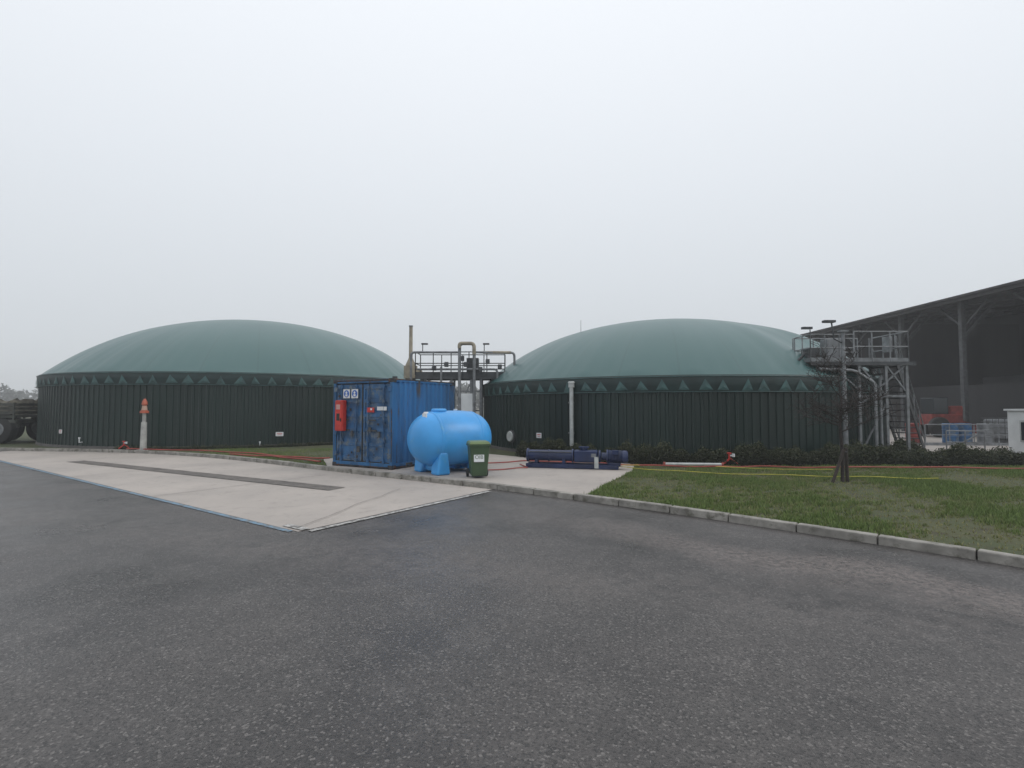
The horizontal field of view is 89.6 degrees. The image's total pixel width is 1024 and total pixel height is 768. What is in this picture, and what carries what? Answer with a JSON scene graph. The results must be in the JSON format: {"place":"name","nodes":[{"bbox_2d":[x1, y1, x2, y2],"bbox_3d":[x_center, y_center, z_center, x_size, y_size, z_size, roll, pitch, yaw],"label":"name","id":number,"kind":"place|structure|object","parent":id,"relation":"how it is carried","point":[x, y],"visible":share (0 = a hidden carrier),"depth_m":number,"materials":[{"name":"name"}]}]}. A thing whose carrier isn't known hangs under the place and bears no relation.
{"place":"outdoors","nodes":[
{"label":"outdoors","id":0,"kind":"place"},
{"bbox_2d":[0,451,490,531],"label":"concrete pavement","id":1,"kind":"structure","parent":0,"point":[275,505],"depth_m":11.43,"materials":[{"name":"grey concrete"}]},
{"bbox_2d":[70,461,342,489],"bbox_3d":[-8.929,2.369,13.854,11.768,0.001,0.445,-1,-3,28],"label":"drain channel","id":2,"kind":"object","parent":1,"relation":"on","point":[322,487],"visible":1,"depth_m":13.01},
{"bbox_2d":[40,455,394,527],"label":"pavement joints","id":3,"kind":"object","parent":1,"relation":"on","point":[224,478],"visible":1,"depth_m":12.62,"materials":[{"name":"grey concrete"}]},
{"bbox_2d":[283,524,308,529],"bbox_3d":[-3.166,2.092,7.559,0.500,0.001,0.130,-2,-3,35],"label":"white painted corner","id":4,"kind":"object","parent":1,"relation":"on","point":[295,526],"visible":1,"depth_m":7.58,"materials":[{"name":"paint"}]},
{"bbox_2d":[324,454,633,493],"bbox_3d":[-0.984,2.326,14.934,9.895,0.001,5.658,-2,-3,35],"label":"concrete apron","id":5,"kind":"object","parent":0,"point":[584,481],"visible":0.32,"depth_m":12.53,"materials":[{"name":"grey concrete"}]},
{"bbox_2d":[332,376,454,469],"bbox_3d":[-3.493,1.099,15.369,2.218,2.491,3.036,-1,-3,29],"label":"shipping container","id":6,"kind":"object","parent":5,"relation":"on","point":[373,419],"visible":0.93,"depth_m":14.24,"materials":[{"name":"blue metal"}]},
{"bbox_2d":[335,402,341,429],"bbox_3d":[-4.849,0.882,14.412,0.250,0.780,0.012,-1,-3,29],"label":"cabinet door","id":7,"kind":"structure","parent":6,"relation":"in","point":[338,425],"depth_m":14.39,"materials":[{"name":"red paint"}]},
{"bbox_2d":[336,384,389,462],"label":"door leaves","id":8,"kind":"structure","parent":6,"relation":"in","point":[375,390],"depth_m":14.16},
{"bbox_2d":[404,325,421,379],"bbox_3d":[-4.319,0.042,22.670,0.881,5.230,0.600,1,-3,-21],"label":"flue chimney","id":9,"kind":"object","parent":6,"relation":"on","point":[407,371],"visible":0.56,"depth_m":22.54,"materials":[{"name":"metal"}]},
{"bbox_2d":[406,409,491,475],"bbox_3d":[-1.650,1.447,13.360,2.408,1.620,1.420,2,-3,-38],"label":"blue water tank","id":10,"kind":"object","parent":5,"relation":"on","point":[437,439],"visible":0.87,"depth_m":12.72,"materials":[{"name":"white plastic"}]},
{"bbox_2d":[466,440,490,475],"bbox_3d":[-0.805,1.780,12.258,0.520,0.860,0.667,1,-3,-12],"label":"wheelie bin","id":11,"kind":"object","parent":5,"relation":"on","point":[478,454],"visible":1,"depth_m":12.00,"materials":[{"name":"green plastic"}]},
{"bbox_2d":[488,464,527,470],"bbox_3d":[0.001,2.251,13.816,0.555,0.051,1.668,-2,-3,33],"label":"red hose","id":12,"kind":"object","parent":5,"relation":"on","point":[509,468],"visible":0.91,"depth_m":13.72,"materials":[{"name":"red rubber"}]},
{"bbox_2d":[526,446,627,469],"bbox_3d":[1.755,1.987,14.018,2.732,0.575,0.443,-1,-3,13],"label":"progressive cavity pump","id":13,"kind":"object","parent":5,"relation":"on","point":[614,459],"visible":0.99,"depth_m":13.87,"materials":[{"name":"blue paint"}]},
{"bbox_2d":[0,451,1023,767],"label":"asphalt road","id":14,"kind":"structure","parent":0,"point":[498,629],"depth_m":3.91,"materials":[{"name":"grey asphalt"}]},
{"bbox_2d":[0,461,292,531],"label":"blue painted line","id":15,"kind":"object","parent":14,"relation":"on","point":[245,520],"visible":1,"depth_m":9.51,"materials":[{"name":"paint"}]},
{"bbox_2d":[308,491,489,530],"bbox_3d":[-1.673,2.160,9.051,0.100,0.001,4.199,-2,-3,35],"label":"white painted line","id":16,"kind":"object","parent":14,"relation":"on","point":[393,512],"visible":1,"depth_m":8.60,"materials":[{"name":"paint"}]},
{"bbox_2d":[0,448,1023,567],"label":"kerb","id":17,"kind":"structure","parent":14,"relation":"on","point":[1003,558],"depth_m":8.49,"materials":[{"name":"concrete"}]},
{"bbox_2d":[0,416,1023,555],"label":"lawn ground","id":18,"kind":"structure","parent":0,"point":[24,440],"depth_m":9.43,"materials":[{"name":"green plant"}]},
{"bbox_2d":[0,398,37,443],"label":"farm trailer","id":19,"kind":"object","parent":18,"relation":"on","point":[15,414],"visible":0.76,"depth_m":23.38,"materials":[{"name":"metal"}]},
{"bbox_2d":[138,399,148,449],"bbox_3d":[-14.050,1.546,19.702,0.300,1.970,0.300,0,-2,0],"label":"beacon post","id":20,"kind":"object","parent":18,"relation":"on","point":[143,433],"visible":0.98,"depth_m":19.64,"materials":[{"name":"white plastic"}]},
{"bbox_2d":[113,441,332,449],"bbox_3d":[-11.139,2.508,21.160,8.826,0.256,1.361,1,-3,-22],"label":"weed strip","id":21,"kind":"object","parent":18,"relation":"on","point":[242,446],"visible":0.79,"depth_m":20.52,"materials":[{"name":"green plant"}]},
{"bbox_2d":[35,320,419,448],"bbox_3d":[-14.502,-0.256,29.688,18.947,6.470,18.948,0,-2,0],"label":"biogas digester tank","id":22,"kind":"object","parent":18,"relation":"on","point":[226,382],"visible":0.96,"depth_m":21.30,"materials":[{"name":"metal"}]},
{"bbox_2d":[410,342,515,416],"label":"pipe bridge platform","id":23,"kind":"structure","parent":22,"relation":"attached to","point":[474,373],"depth_m":21.32,"materials":[{"name":"metal"}]},
{"bbox_2d":[126,448,329,458],"bbox_3d":[-10.152,2.410,18.147,9.705,0.067,0.601,-1,-3,22],"label":"red hose","id":24,"kind":"object","parent":18,"relation":"on","point":[233,452],"visible":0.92,"depth_m":18.40,"materials":[{"name":"red rubber"}]},
{"bbox_2d":[175,447,332,464],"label":"grass","id":25,"kind":"structure","parent":18,"relation":"on","point":[278,452],"depth_m":18.55,"materials":[{"name":"green plant"}]},
{"bbox_2d":[229,453,320,461],"bbox_3d":[-7.560,2.340,16.509,4.524,0.067,0.303,-1,-3,30],"label":"red hose","id":26,"kind":"object","parent":18,"relation":"on","point":[277,456],"visible":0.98,"depth_m":16.58,"materials":[{"name":"red rubber"}]},
{"bbox_2d":[483,319,888,461],"bbox_3d":[7.000,-0.043,23.824,16.784,5.540,16.790,0,-2,0],"label":"biogas digester tank","id":27,"kind":"object","parent":18,"relation":"on","point":[690,386],"visible":0.93,"depth_m":16.46,"materials":[{"name":"metal"}]},
{"bbox_2d":[507,430,514,442],"bbox_3d":[-0.055,1.951,19.239,0.130,0.480,0.480,2,-3,-32],"label":"manhole flange","id":28,"kind":"object","parent":27,"relation":"attached to","point":[510,436],"visible":1,"depth_m":19.12,"materials":[{"name":"grey metal"}]},
{"bbox_2d":[536,433,541,437],"bbox_3d":[0.941,1.799,18.042,0.016,0.180,0.240,2,-3,-43],"label":"warning sign","id":29,"kind":"object","parent":27,"relation":"attached to","point":[538,435],"visible":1,"depth_m":18.03,"materials":[{"name":"white paint"}]},
{"bbox_2d":[568,381,574,445],"bbox_3d":[1.958,1.165,17.024,0.234,2.500,0.345,0,-2,0],"label":"white overflow pipe","id":30,"kind":"object","parent":27,"relation":"attached to","point":[571,402],"visible":0.9,"depth_m":16.93,"materials":[{"name":"plastic"}]},
{"bbox_2d":[663,462,723,465],"bbox_3d":[5.003,2.216,14.242,1.614,0.120,0.124,0,-2,6],"label":"pipe section","id":31,"kind":"object","parent":18,"relation":"on","point":[697,464],"visible":0.8,"depth_m":14.21,"materials":[{"name":"white plastic"}]},
{"bbox_2d":[515,436,925,466],"bbox_3d":[7.111,2.038,16.243,14.084,0.771,3.972,0,-2,0],"label":"hedge","id":32,"kind":"object","parent":18,"relation":"on","point":[749,454],"visible":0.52,"depth_m":14.79,"materials":[{"name":"green plant"}]},
{"bbox_2d":[622,465,832,469],"bbox_3d":[5.640,2.224,13.805,5.293,0.036,0.230,0,-3,11],"label":"yellow hose","id":33,"kind":"object","parent":18,"relation":"on","point":[767,468],"visible":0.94,"depth_m":13.39,"materials":[{"name":"rubber"}]},
{"bbox_2d":[724,452,737,463],"bbox_3d":[6.061,2.091,14.373,0.473,0.362,0.119,0,-2,0],"label":"red hydrant standpipe","id":34,"kind":"object","parent":18,"relation":"on","point":[729,455],"visible":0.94,"depth_m":14.36,"materials":[{"name":"metal"}]},
{"bbox_2d":[488,460,1023,468],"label":"red hose","id":35,"kind":"object","parent":18,"relation":"on","point":[772,466],"visible":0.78,"depth_m":13.81,"materials":[{"name":"red rubber"}]},
{"bbox_2d":[619,466,937,478],"bbox_3d":[6.139,2.166,12.480,7.095,0.037,0.580,-1,-3,19],"label":"yellow hose","id":36,"kind":"object","parent":18,"relation":"on","point":[781,474],"visible":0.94,"depth_m":12.24,"materials":[{"name":"yellow rubber"}]},
{"bbox_2d":[822,320,848,445],"bbox_3d":[9.915,0.202,15.756,0.710,4.315,0.200,0,-2,0],"label":"lamp pole","id":37,"kind":"object","parent":18,"relation":"on","point":[845,433],"visible":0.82,"depth_m":15.75,"materials":[{"name":"metal"}]},
{"bbox_2d":[786,338,901,482],"bbox_3d":[7.426,0.530,11.627,2.047,3.330,2.336,2,-3,-31],"label":"young tree","id":38,"kind":"object","parent":18,"relation":"on","point":[842,458],"visible":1,"depth_m":11.53,"materials":[{"name":"brown plant"}]},
{"bbox_2d":[792,327,925,450],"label":"access stair tower","id":39,"kind":"structure","parent":18,"relation":"on","point":[871,362],"depth_m":16.20,"materials":[{"name":"metal"}]},
{"bbox_2d":[815,441,1023,466],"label":"hedge","id":40,"kind":"object","parent":18,"relation":"on","point":[957,453],"visible":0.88,"depth_m":14.62,"materials":[{"name":"green plant"}]},
{"bbox_2d":[1003,409,1023,453],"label":"white site cabin","id":41,"kind":"object","parent":18,"relation":"on","point":[1015,417],"visible":0.83,"depth_m":17.39,"materials":[{"name":"paint"}]},
{"bbox_2d":[1019,420,1023,441],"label":"window frame","id":42,"kind":"structure","parent":41,"relation":"in","point":[1020,421],"depth_m":17.22,"materials":[{"name":"white plastic"}]},
{"bbox_2d":[1021,422,1023,439],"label":"window glass","id":43,"kind":"structure","parent":41,"relation":"in","point":[1022,423],"depth_m":17.14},
{"bbox_2d":[0,0,1023,404],"label":"sky","id":44,"kind":"structure","parent":0,"point":[520,177],"materials":[{"name":"white"}]},
{"bbox_2d":[890,429,1008,451],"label":"yard pavement","id":45,"kind":"structure","parent":0,"point":[931,439],"depth_m":23.94,"materials":[{"name":"concrete"}]},
{"bbox_2d":[800,279,1023,430],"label":"barn","id":46,"kind":"structure","parent":45,"relation":"on","point":[966,351],"depth_m":39.01,"materials":[{"name":"metal"}]},
{"bbox_2d":[905,423,920,442],"bbox_3d":[18.600,2.248,23.925,0.614,0.930,0.620,0,-2,0],"label":"storage drum","id":47,"kind":"object","parent":45,"relation":"on","point":[914,430],"visible":0.35,"depth_m":23.69,"materials":[{"name":"red paint"}]},
{"bbox_2d":[911,398,976,436],"bbox_3d":[24.125,1.831,28.448,3.250,2.146,1.480,0,-2,0],"label":"red farm loader","id":48,"kind":"object","parent":45,"relation":"on","point":[937,411],"visible":0.55,"depth_m":28.02,"materials":[{"name":"paint"}]},
{"bbox_2d":[941,423,958,442],"bbox_3d":[19.900,2.227,23.426,0.614,0.930,0.620,0,-2,0],"label":"storage drum","id":49,"kind":"object","parent":45,"relation":"on","point":[954,438],"visible":0.78,"depth_m":23.20,"materials":[{"name":"blue plastic"}]},
{"bbox_2d":[957,423,972,441],"bbox_3d":[20.600,2.231,23.526,0.614,0.930,0.620,0,-2,0],"label":"storage drum","id":50,"kind":"object","parent":45,"relation":"on","point":[968,434],"visible":0.52,"depth_m":23.30,"materials":[{"name":"blue plastic"}]},
{"bbox_2d":[924,424,1008,449],"bbox_3d":[18.639,2.139,21.070,8.049,0.936,2.888,1,-3,-31],"label":"guard rail","id":51,"kind":"object","parent":45,"relation":"on","point":[974,443],"visible":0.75,"depth_m":22.05,"materials":[{"name":"metal"}]},
{"bbox_2d":[976,423,994,442],"bbox_3d":[21.400,2.222,23.326,0.614,0.930,0.620,0,-2,0],"label":"storage drum","id":52,"kind":"object","parent":45,"relation":"on","point":[988,429],"visible":0.8,"depth_m":23.11,"materials":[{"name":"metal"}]},
{"bbox_2d":[980,418,1007,442],"bbox_3d":[22.800,2.143,23.930,1.023,1.121,1.224,0,-2,0],"label":"ibc container","id":53,"kind":"object","parent":45,"relation":"on","point":[1003,429],"visible":0.49,"depth_m":23.64,"materials":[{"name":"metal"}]},
{"label":"ground","id":54,"kind":"structure","parent":0,"visible":0},
{"bbox_2d":[0,381,483,410],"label":"distant tree line","id":55,"kind":"object","parent":54,"relation":"on","point":[8,394],"visible":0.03,"depth_m":163.86,"materials":[{"name":"grey plant"}]}
]}

